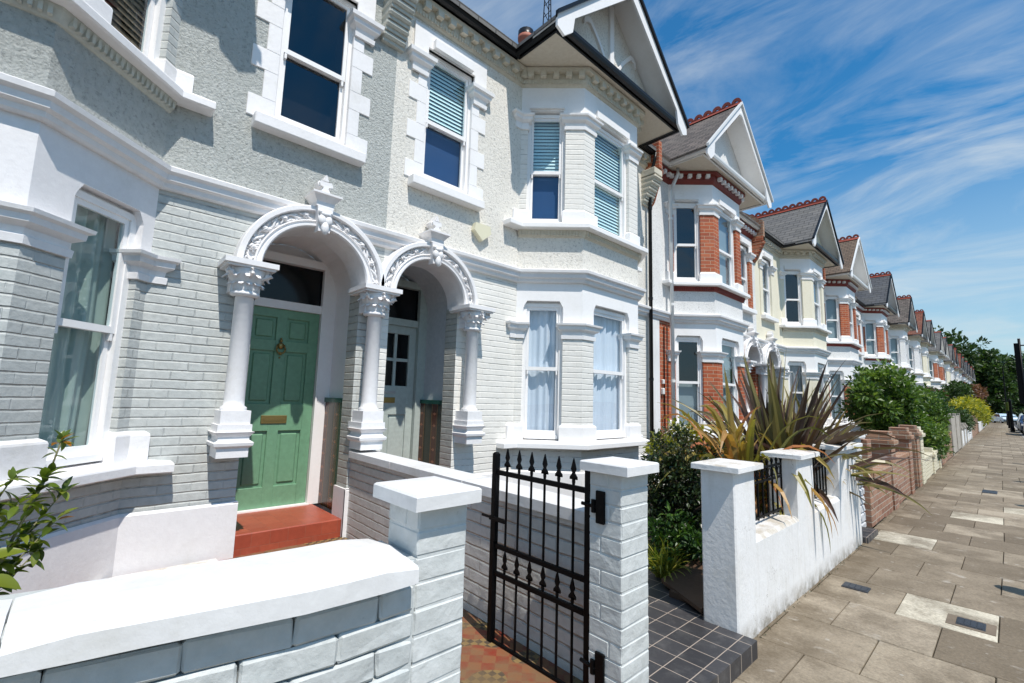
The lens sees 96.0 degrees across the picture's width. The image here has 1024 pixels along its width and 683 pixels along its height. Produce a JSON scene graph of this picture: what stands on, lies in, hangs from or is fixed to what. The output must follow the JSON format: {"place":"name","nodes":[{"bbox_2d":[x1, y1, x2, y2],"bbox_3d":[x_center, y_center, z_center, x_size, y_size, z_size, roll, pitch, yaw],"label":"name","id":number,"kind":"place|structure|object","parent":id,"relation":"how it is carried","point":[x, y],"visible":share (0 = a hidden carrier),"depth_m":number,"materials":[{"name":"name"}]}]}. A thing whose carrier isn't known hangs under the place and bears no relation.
{"place":"outdoors","nodes":[
{"label":"outdoors","id":0,"kind":"place"},
{"bbox_2d":[219,537,582,682],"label":"tiled path","id":1,"kind":"structure","parent":0,"point":[483,660],"depth_m":2.49,"materials":[{"name":"tile"}]},
{"bbox_2d":[481,449,604,682],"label":"iron gate","id":2,"kind":"structure","parent":1,"relation":"on","point":[597,664],"depth_m":2.45,"materials":[{"name":"black metal"}]},
{"bbox_2d":[374,0,689,499],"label":"terraced house","id":3,"kind":"structure","parent":0,"point":[523,327],"depth_m":6.33,"materials":[{"name":"white paint"}]},
{"bbox_2d":[380,324,416,458],"bbox_3d":[-1.626,0.833,5.878,0.796,2.125,0.063,8,-10,-42],"label":"door","id":4,"kind":"structure","parent":3,"relation":"in","point":[401,340],"depth_m":6.03,"materials":[{"name":"grey paint"}]},
{"bbox_2d":[422,52,471,193],"bbox_3d":[-0.987,-2.737,6.034,0.720,1.733,0.520,8,-10,-42],"label":"window","id":5,"kind":"structure","parent":3,"relation":"in","point":[447,115],"depth_m":6.00,"materials":[{"name":"white paint"}]},
{"bbox_2d":[471,222,490,241],"bbox_3d":[-0.401,-1.415,6.025,0.280,0.220,0.075,8,-10,-42],"label":"alarm box","id":6,"kind":"object","parent":3,"relation":"attached to","point":[481,232],"visible":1,"depth_m":5.98,"materials":[{"name":"beige plastic"}]},
{"bbox_2d":[521,303,562,438],"bbox_3d":[0.415,0.403,6.431,0.549,1.860,0.200,1,-7,2],"label":"window","id":7,"kind":"structure","parent":3,"relation":"in","point":[541,390],"depth_m":6.44,"materials":[{"name":"white glass"}]},
{"bbox_2d":[526,115,565,221],"bbox_3d":[0.502,-2.488,6.881,0.549,1.730,0.655,1,-7,2],"label":"window","id":8,"kind":"structure","parent":3,"relation":"in","point":[545,197],"depth_m":6.79,"materials":[{"name":"white paint"}]},
{"bbox_2d":[543,0,550,23],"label":"aerial","id":9,"kind":"object","parent":3,"relation":"on","point":[545,3],"visible":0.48,"depth_m":7.98,"materials":[{"name":"black metal"}]},
{"bbox_2d":[593,308,625,438],"bbox_3d":[1.265,0.493,6.963,0.900,1.900,0.520,8,-10,-42],"label":"window","id":10,"kind":"structure","parent":3,"relation":"in","point":[609,353],"depth_m":6.98,"materials":[{"name":"white glass"}]},
{"bbox_2d":[594,128,625,238],"bbox_3d":[1.349,-2.409,7.321,0.900,1.730,0.520,8,-10,-42],"label":"window","id":11,"kind":"structure","parent":3,"relation":"in","point":[610,166],"depth_m":7.39,"materials":[{"name":"white paint"}]},
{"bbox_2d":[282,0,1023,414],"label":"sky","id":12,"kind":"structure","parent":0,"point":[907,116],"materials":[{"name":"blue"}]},
{"bbox_2d":[648,536,695,579],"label":"ornamental grass","id":13,"kind":"object","parent":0,"point":[665,568],"depth_m":3.70,"materials":[{"name":"green plant"}]},
{"bbox_2d":[648,556,703,619],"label":"black tiled yard","id":14,"kind":"structure","parent":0,"point":[658,591],"depth_m":3.33,"materials":[{"name":"tile"}]},
{"bbox_2d":[647,501,702,571],"bbox_3d":[1.374,1.640,3.837,0.561,0.622,0.567,3,-7,-14],"label":"bedding shrub","id":15,"kind":"object","parent":14,"relation":"on","point":[687,546],"visible":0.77,"depth_m":3.78,"materials":[{"name":"green plant"}]},
{"bbox_2d":[661,558,703,612],"bbox_3d":[1.394,1.783,3.393,0.514,0.177,0.488,5,-8,-24],"label":"planter","id":16,"kind":"object","parent":14,"relation":"on","point":[687,588],"visible":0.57,"depth_m":3.40,"materials":[{"name":"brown wood"}]},
{"bbox_2d":[648,600,757,682],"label":"black tiled path","id":17,"kind":"structure","parent":0,"point":[684,648],"depth_m":2.66,"materials":[{"name":"tile"}]},
{"bbox_2d":[641,98,773,482],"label":"terraced house","id":18,"kind":"structure","parent":0,"point":[704,182],"depth_m":9.60,"materials":[{"name":"white paint"}]},
{"bbox_2d":[673,204,699,281],"bbox_3d":[3.634,-2.033,9.833,0.549,1.730,0.520,1,-7,2],"label":"window","id":19,"kind":"structure","parent":18,"relation":"in","point":[685,219],"depth_m":10.02,"materials":[{"name":"white paint"}]},
{"bbox_2d":[675,337,703,429],"bbox_3d":[3.548,0.861,9.413,0.549,1.900,0.645,1,-7,2],"label":"window","id":20,"kind":"structure","parent":18,"relation":"in","point":[689,376],"depth_m":9.34,"materials":[{"name":"glass"}]},
{"bbox_2d":[718,212,734,287],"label":"window","id":21,"kind":"structure","parent":18,"relation":"in","point":[726,249],"depth_m":10.29,"materials":[{"name":"white paint"}]},
{"bbox_2d":[722,340,738,426],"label":"window","id":22,"kind":"structure","parent":18,"relation":"in","point":[730,366],"depth_m":9.97,"materials":[{"name":"glass"}]},
{"bbox_2d":[740,244,747,306],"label":"window","id":23,"kind":"structure","parent":18,"relation":"in","point":[744,262],"depth_m":12.49,"materials":[{"name":"white paint"}]},
{"bbox_2d":[661,493,877,543],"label":"side path","id":24,"kind":"structure","parent":0,"point":[869,535],"depth_m":5.36,"materials":[{"name":"grey stone"}]},
{"bbox_2d":[751,196,843,429],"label":"terraced house","id":25,"kind":"structure","parent":0,"point":[801,249],"depth_m":14.14,"materials":[{"name":"beige paint"}]},
{"bbox_2d":[762,258,770,315],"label":"window","id":26,"kind":"structure","parent":25,"relation":"in","point":[766,289],"depth_m":13.64,"materials":[{"name":"white paint"}]},
{"bbox_2d":[784,271,802,324],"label":"window","id":27,"kind":"structure","parent":25,"relation":"in","point":[792,283],"depth_m":14.56,"materials":[{"name":"white paint"}]},
{"bbox_2d":[788,362,806,412],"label":"window","id":28,"kind":"structure","parent":25,"relation":"in","point":[794,366],"depth_m":14.01,"materials":[{"name":"glass"}]},
{"bbox_2d":[813,277,820,326],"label":"window","id":29,"kind":"structure","parent":25,"relation":"in","point":[816,289],"depth_m":15.00,"materials":[{"name":"white paint"}]},
{"bbox_2d":[818,364,826,424],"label":"window","id":30,"kind":"structure","parent":25,"relation":"in","point":[820,367],"depth_m":14.64,"materials":[{"name":"white paint"}]},
{"bbox_2d":[647,420,990,562],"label":"garden soil","id":31,"kind":"structure","parent":0,"point":[916,487],"depth_m":5.97,"materials":[{"name":"brown soil"}]},
{"bbox_2d":[0,0,417,595],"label":"terraced house","id":32,"kind":"structure","parent":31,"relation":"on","point":[189,349],"depth_m":3.82,"materials":[{"name":"white brick"}]},
{"bbox_2d":[38,190,136,467],"bbox_3d":[-3.212,-0.095,3.242,0.520,1.900,0.549,1,-7,2],"label":"window","id":33,"kind":"structure","parent":32,"relation":"in","point":[83,366],"depth_m":3.35,"materials":[{"name":"white paint"}]},
{"bbox_2d":[105,0,166,63],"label":"window","id":34,"kind":"structure","parent":32,"relation":"in","point":[141,22],"depth_m":3.75,"materials":[{"name":"white paint"}]},
{"bbox_2d":[235,305,319,510],"bbox_3d":[-2.566,0.696,4.991,0.796,2.125,0.093,8,-10,-42],"label":"door","id":35,"kind":"structure","parent":32,"relation":"in","point":[283,344],"depth_m":5.02,"materials":[{"name":"green paint"}]},
{"bbox_2d":[274,0,355,144],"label":"window","id":36,"kind":"structure","parent":32,"relation":"in","point":[312,95],"depth_m":5.14,"materials":[{"name":"blue glass"}]},
{"bbox_2d":[0,539,418,682],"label":"front wall","id":37,"kind":"structure","parent":31,"relation":"on","point":[339,611],"depth_m":1.09,"materials":[{"name":"white brick"}]},
{"bbox_2d":[373,476,481,682],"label":"gate pier","id":38,"kind":"structure","parent":31,"relation":"on","point":[427,524],"depth_m":1.43,"materials":[{"name":"brick"}]},
{"bbox_2d":[346,450,584,680],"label":"dividing wall","id":39,"kind":"structure","parent":31,"relation":"on","point":[368,516],"depth_m":2.81,"materials":[{"name":"brick"}]},
{"bbox_2d":[643,413,713,467],"bbox_3d":[1.830,1.468,5.059,0.761,1.433,0.813,2,-7,-3],"label":"golden shrub","id":40,"kind":"object","parent":31,"relation":"on","point":[647,449],"visible":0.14,"depth_m":5.13,"materials":[{"name":"green plant"}]},
{"bbox_2d":[637,423,726,561],"bbox_3d":[1.563,1.409,4.236,0.904,1.332,0.952,8,-10,-42],"label":"evergreen shrub","id":41,"kind":"object","parent":31,"relation":"on","point":[687,480],"visible":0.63,"depth_m":4.12,"materials":[{"name":"green plant"}]},
{"bbox_2d":[649,368,837,551],"bbox_3d":[2.163,1.139,4.501,2.009,1.747,1.655,8,-10,-42],"label":"flax plant","id":42,"kind":"object","parent":31,"relation":"on","point":[736,448],"visible":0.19,"depth_m":4.34,"materials":[{"name":"green plant"}]},
{"bbox_2d":[691,442,862,638],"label":"front wall","id":43,"kind":"structure","parent":31,"relation":"on","point":[762,571],"depth_m":3.37,"materials":[{"name":"white paint"}]},
{"bbox_2d":[669,352,933,522],"bbox_3d":[3.171,0.999,5.633,3.045,1.878,2.932,8,-10,-42],"label":"flax plant","id":44,"kind":"object","parent":31,"relation":"on","point":[776,410],"visible":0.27,"depth_m":5.24,"materials":[{"name":"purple plant"}]},
{"bbox_2d":[758,409,886,494],"bbox_3d":[3.484,1.260,5.227,1.186,1.026,1.658,-2,-8,30],"label":"flax plant","id":45,"kind":"object","parent":31,"relation":"on","point":[836,425],"visible":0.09,"depth_m":5.02,"materials":[{"name":"green plant"}]},
{"bbox_2d":[726,386,929,513],"bbox_3d":[3.747,1.189,5.749,2.258,1.347,2.216,8,-10,-42],"label":"flax plant","id":46,"kind":"object","parent":31,"relation":"on","point":[887,486],"visible":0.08,"depth_m":5.23,"materials":[{"name":"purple plant"}]},
{"bbox_2d":[823,430,865,526],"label":"rubble pier","id":47,"kind":"structure","parent":31,"relation":"on","point":[862,502],"depth_m":5.81,"materials":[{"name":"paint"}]},
{"bbox_2d":[861,439,875,527],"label":"brick pier","id":48,"kind":"structure","parent":31,"relation":"on","point":[870,512],"depth_m":5.90,"materials":[{"name":"brown brick"}]},
{"bbox_2d":[873,465,892,523],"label":"front wall","id":49,"kind":"structure","parent":31,"relation":"on","point":[883,505],"depth_m":6.43,"materials":[{"name":"brick"}]},
{"bbox_2d":[865,427,914,510],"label":"front wall","id":50,"kind":"structure","parent":31,"relation":"on","point":[905,485],"depth_m":7.59,"materials":[{"name":"brick"}]},
{"bbox_2d":[834,358,954,460],"bbox_3d":[10.871,1.996,13.034,6.065,2.870,2.249,8,-10,-42],"label":"street shrub","id":51,"kind":"object","parent":31,"relation":"on","point":[896,399],"visible":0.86,"depth_m":11.77,"materials":[{"name":"green plant"}]},
{"bbox_2d":[898,425,922,486],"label":"brick pillar","id":52,"kind":"structure","parent":31,"relation":"on","point":[914,430],"depth_m":9.10,"materials":[{"name":"brick"}]},
{"bbox_2d":[917,427,941,483],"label":"front wall","id":53,"kind":"structure","parent":31,"relation":"on","point":[930,468],"depth_m":10.40,"materials":[{"name":"beige brick"}]},
{"bbox_2d":[912,382,962,420],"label":"hanging shrub","id":54,"kind":"object","parent":31,"relation":"on","point":[941,394],"visible":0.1,"depth_m":18.03,"materials":[{"name":"green plant"}]},
{"bbox_2d":[941,431,952,465],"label":"front wall","id":55,"kind":"structure","parent":31,"relation":"on","point":[949,456],"depth_m":14.26,"materials":[{"name":"brick"}]},
{"bbox_2d":[948,413,962,455],"bbox_3d":[16.669,3.415,17.334,4.900,1.420,0.110,8,-10,-43],"label":"board fence","id":56,"kind":"object","parent":31,"relation":"on","point":[955,429],"visible":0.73,"depth_m":17.21,"materials":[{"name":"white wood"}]},
{"bbox_2d":[940,379,976,400],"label":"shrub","id":57,"kind":"object","parent":31,"relation":"on","point":[956,389],"visible":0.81,"depth_m":35.98,"materials":[{"name":"green plant"}]},
{"bbox_2d":[947,407,978,433],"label":"dark garden shrub","id":58,"kind":"object","parent":31,"relation":"on","point":[965,416],"visible":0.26,"depth_m":23.10,"materials":[{"name":"green plant"}]},
{"bbox_2d":[961,423,967,445],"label":"front wall","id":59,"kind":"structure","parent":31,"relation":"on","point":[964,426],"depth_m":20.61,"materials":[{"name":"white paint"}]},
{"bbox_2d":[967,427,972,441],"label":"front wall","id":60,"kind":"structure","parent":31,"relation":"on","point":[969,437],"depth_m":24.09,"materials":[{"name":"white paint"}]},
{"bbox_2d":[948,395,995,426],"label":"flowering hedge","id":61,"kind":"object","parent":31,"relation":"on","point":[979,408],"visible":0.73,"depth_m":30.89,"materials":[{"name":"yellow plant"}]},
{"bbox_2d":[970,414,978,437],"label":"front wall","id":62,"kind":"structure","parent":31,"relation":"on","point":[975,432],"depth_m":30.51,"materials":[{"name":"brick"}]},
{"bbox_2d":[969,383,988,401],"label":"brown bush","id":63,"kind":"object","parent":31,"relation":"on","point":[981,392],"visible":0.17,"depth_m":45.57,"materials":[{"name":"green plant"}]},
{"bbox_2d":[978,421,985,431],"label":"front wall","id":64,"kind":"structure","parent":31,"relation":"on","point":[980,426],"depth_m":37.53,"materials":[{"name":"white paint"}]},
{"bbox_2d":[822,234,871,438],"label":"terraced house","id":65,"kind":"structure","parent":0,"point":[846,283],"depth_m":17.36,"materials":[{"name":"white paint"}]},
{"bbox_2d":[825,297,840,340],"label":"window","id":66,"kind":"structure","parent":65,"relation":"in","point":[831,305],"depth_m":17.47,"materials":[{"name":"white paint"}]},
{"bbox_2d":[829,372,844,422],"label":"window","id":67,"kind":"structure","parent":65,"relation":"in","point":[839,375],"depth_m":17.12,"materials":[{"name":"grey glass"}]},
{"bbox_2d":[849,301,853,341],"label":"window","id":68,"kind":"structure","parent":65,"relation":"in","point":[850,307],"depth_m":18.11,"materials":[{"name":"white paint"}]},
{"bbox_2d":[855,271,899,437],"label":"terraced house","id":69,"kind":"structure","parent":0,"point":[877,306],"depth_m":22.13,"materials":[{"name":"paint"}]},
{"bbox_2d":[865,321,876,356],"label":"window","id":70,"kind":"structure","parent":69,"relation":"in","point":[870,329],"depth_m":22.18,"materials":[{"name":"white paint"}]},
{"bbox_2d":[883,325,886,355],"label":"window","id":71,"kind":"structure","parent":69,"relation":"in","point":[884,325],"depth_m":22.79,"materials":[{"name":"white paint"}]},
{"bbox_2d":[732,421,1023,682],"bbox_3d":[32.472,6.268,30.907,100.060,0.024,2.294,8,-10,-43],"label":"pavement","id":72,"kind":"structure","parent":0,"point":[831,630],"depth_m":3.72,"materials":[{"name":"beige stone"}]},
{"bbox_2d":[580,457,658,682],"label":"gate pier","id":73,"kind":"structure","parent":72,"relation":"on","point":[618,606],"depth_m":2.13,"materials":[{"name":"brick"}]},
{"bbox_2d":[764,478,928,634],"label":"weeds","id":74,"kind":"object","parent":72,"relation":"on","point":[829,573],"visible":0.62,"depth_m":4.01,"materials":[{"name":"green plant"}]},
{"bbox_2d":[841,582,870,592],"bbox_3d":[2.896,2.073,3.881,0.140,0.024,0.180,8,-10,-42],"label":"utility cover","id":75,"kind":"object","parent":72,"relation":"on","point":[856,587],"visible":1,"depth_m":3.86,"materials":[{"name":"metal"}]},
{"bbox_2d":[945,613,996,636],"bbox_3d":[3.252,2.007,3.267,0.220,0.024,0.250,8,-10,-42],"label":"utility cover","id":76,"kind":"object","parent":72,"relation":"on","point":[974,625],"visible":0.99,"depth_m":3.25,"materials":[{"name":"metal"}]},
{"bbox_2d":[982,490,997,493],"bbox_3d":[9.013,2.843,8.697,0.450,0.024,0.200,8,-10,-42],"label":"utility cover","id":77,"kind":"object","parent":72,"relation":"on","point":[990,491],"visible":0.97,"depth_m":8.69,"materials":[{"name":"metal"}]},
{"bbox_2d":[978,349,1023,416],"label":"street tree","id":78,"kind":"object","parent":72,"relation":"on","point":[1010,369],"visible":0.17,"depth_m":84.67,"materials":[{"name":"green plant"}]},
{"bbox_2d":[1005,402,1010,427],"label":"bollard","id":79,"kind":"object","parent":72,"relation":"on","point":[1007,410],"visible":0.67,"depth_m":44.61,"materials":[{"name":"black metal"}]},
{"bbox_2d":[1008,399,1014,431],"bbox_3d":[39.584,5.852,36.559,0.253,2.600,0.260,8,-10,-42],"label":"bollard","id":80,"kind":"object","parent":72,"relation":"on","point":[1012,428],"visible":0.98,"depth_m":36.51,"materials":[{"name":"black metal"}]},
{"bbox_2d":[1002,359,1023,424],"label":"street lamp","id":81,"kind":"object","parent":72,"relation":"on","point":[1004,386],"visible":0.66,"depth_m":55.88,"materials":[{"name":"black metal"}]},
{"bbox_2d":[1013,338,1023,403],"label":"sign post","id":82,"kind":"object","parent":72,"relation":"on","point":[1019,363],"visible":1,"depth_m":20.17,"materials":[{"name":"black metal"}]},
{"bbox_2d":[887,295,917,379],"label":"terraced house","id":83,"kind":"structure","parent":0,"point":[902,324],"depth_m":26.67,"materials":[{"name":"white paint"}]},
{"bbox_2d":[890,337,899,365],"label":"window","id":84,"kind":"structure","parent":83,"relation":"in","point":[894,344],"depth_m":26.71,"materials":[{"name":"glass"}]},
{"bbox_2d":[907,309,929,386],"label":"terraced house","id":85,"kind":"structure","parent":0,"point":[914,342],"depth_m":30.49,"materials":[{"name":"white paint"}]},
{"bbox_2d":[908,346,914,371],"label":"window","id":86,"kind":"structure","parent":85,"relation":"in","point":[911,357],"depth_m":30.54,"materials":[{"name":"grey glass"}]},
{"bbox_2d":[920,320,935,386],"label":"terraced house","id":87,"kind":"structure","parent":0,"point":[925,355],"depth_m":33.39,"materials":[{"name":"white paint"}]},
{"bbox_2d":[928,331,944,391],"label":"terraced house","id":88,"kind":"structure","parent":0,"point":[934,362],"depth_m":38.08,"materials":[{"name":"white paint"}]},
{"bbox_2d":[929,360,933,379],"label":"window","id":89,"kind":"structure","parent":88,"relation":"in","point":[930,362],"depth_m":38.15,"materials":[{"name":"glass"}]},
{"bbox_2d":[938,337,949,408],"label":"terraced house","id":90,"kind":"structure","parent":0,"point":[941,357],"depth_m":41.05,"materials":[{"name":"white paint"}]},
{"bbox_2d":[943,344,955,384],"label":"terraced house","id":91,"kind":"structure","parent":0,"point":[947,362],"depth_m":45.56,"materials":[{"name":"white paint"}]},
{"bbox_2d":[950,347,958,380],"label":"terraced house","id":92,"kind":"structure","parent":0,"point":[952,366],"depth_m":48.62,"materials":[{"name":"white paint"}]},
{"bbox_2d":[954,353,963,381],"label":"terraced house","id":93,"kind":"structure","parent":0,"point":[956,371],"depth_m":53.11,"materials":[{"name":"white paint"}]},
{"bbox_2d":[959,356,965,380],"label":"terraced house","id":94,"kind":"structure","parent":0,"point":[962,371],"depth_m":56.38,"materials":[{"name":"grey stone"}]},
{"bbox_2d":[961,360,969,382],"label":"terraced house","id":95,"kind":"structure","parent":0,"point":[964,375],"depth_m":60.67,"materials":[{"name":"stone"}]},
{"bbox_2d":[965,364,971,382],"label":"terraced house","id":96,"kind":"structure","parent":0,"point":[966,377],"depth_m":63.86,"materials":[{"name":"grey stone"}]},
{"bbox_2d":[967,366,973,383],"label":"terraced house","id":97,"kind":"structure","parent":0,"point":[969,379],"depth_m":68.22,"materials":[{"name":"stone"}]},
{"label":"front bed","id":98,"kind":"structure","parent":0,"visible":0},
{"bbox_2d":[0,429,78,594],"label":"garden sprig","id":99,"kind":"object","parent":98,"relation":"in","point":[32,541],"visible":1,"depth_m":1.15,"materials":[{"name":"green plant"}]},
{"bbox_2d":[106,558,216,578],"bbox_3d":[-3.737,1.565,1.995,4.350,0.110,0.920,8,-10,-42],"label":"cement edging","id":100,"kind":"object","parent":98,"relation":"on","point":[206,561],"visible":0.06,"depth_m":3.56,"materials":[{"name":"white paint"}]},
{"label":"road","id":101,"kind":"structure","parent":0,"visible":0},
{"bbox_2d":[991,413,1017,424],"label":"parked car","id":102,"kind":"object","parent":101,"relation":"on","point":[1001,418],"visible":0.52,"depth_m":65.20,"materials":[{"name":"white paint"}]},
{"bbox_2d":[1017,415,1020,430],"bbox_3d":[44.189,6.987,39.109,4.330,1.445,1.796,8,-10,-43],"label":"parked car","id":103,"kind":"object","parent":101,"relation":"on","point":[1018,422],"visible":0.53,"depth_m":39.12,"materials":[{"name":"silver metal"}]},
{"bbox_2d":[1019,415,1023,434],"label":"parked car","id":104,"kind":"object","parent":101,"relation":"on","point":[1021,424],"visible":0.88,"depth_m":34.70,"materials":[{"name":"blue paint"}]},
{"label":"ground","id":105,"kind":"structure","parent":0,"visible":0},
{"bbox_2d":[933,325,982,383],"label":"street tree","id":106,"kind":"object","parent":105,"relation":"on","point":[963,348],"visible":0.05,"depth_m":75.34,"materials":[{"name":"green plant"}]},
{"bbox_2d":[960,336,1018,414],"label":"street tree","id":107,"kind":"object","parent":105,"relation":"on","point":[989,375],"visible":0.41,"depth_m":75.61,"materials":[{"name":"green plant"}]}
]}

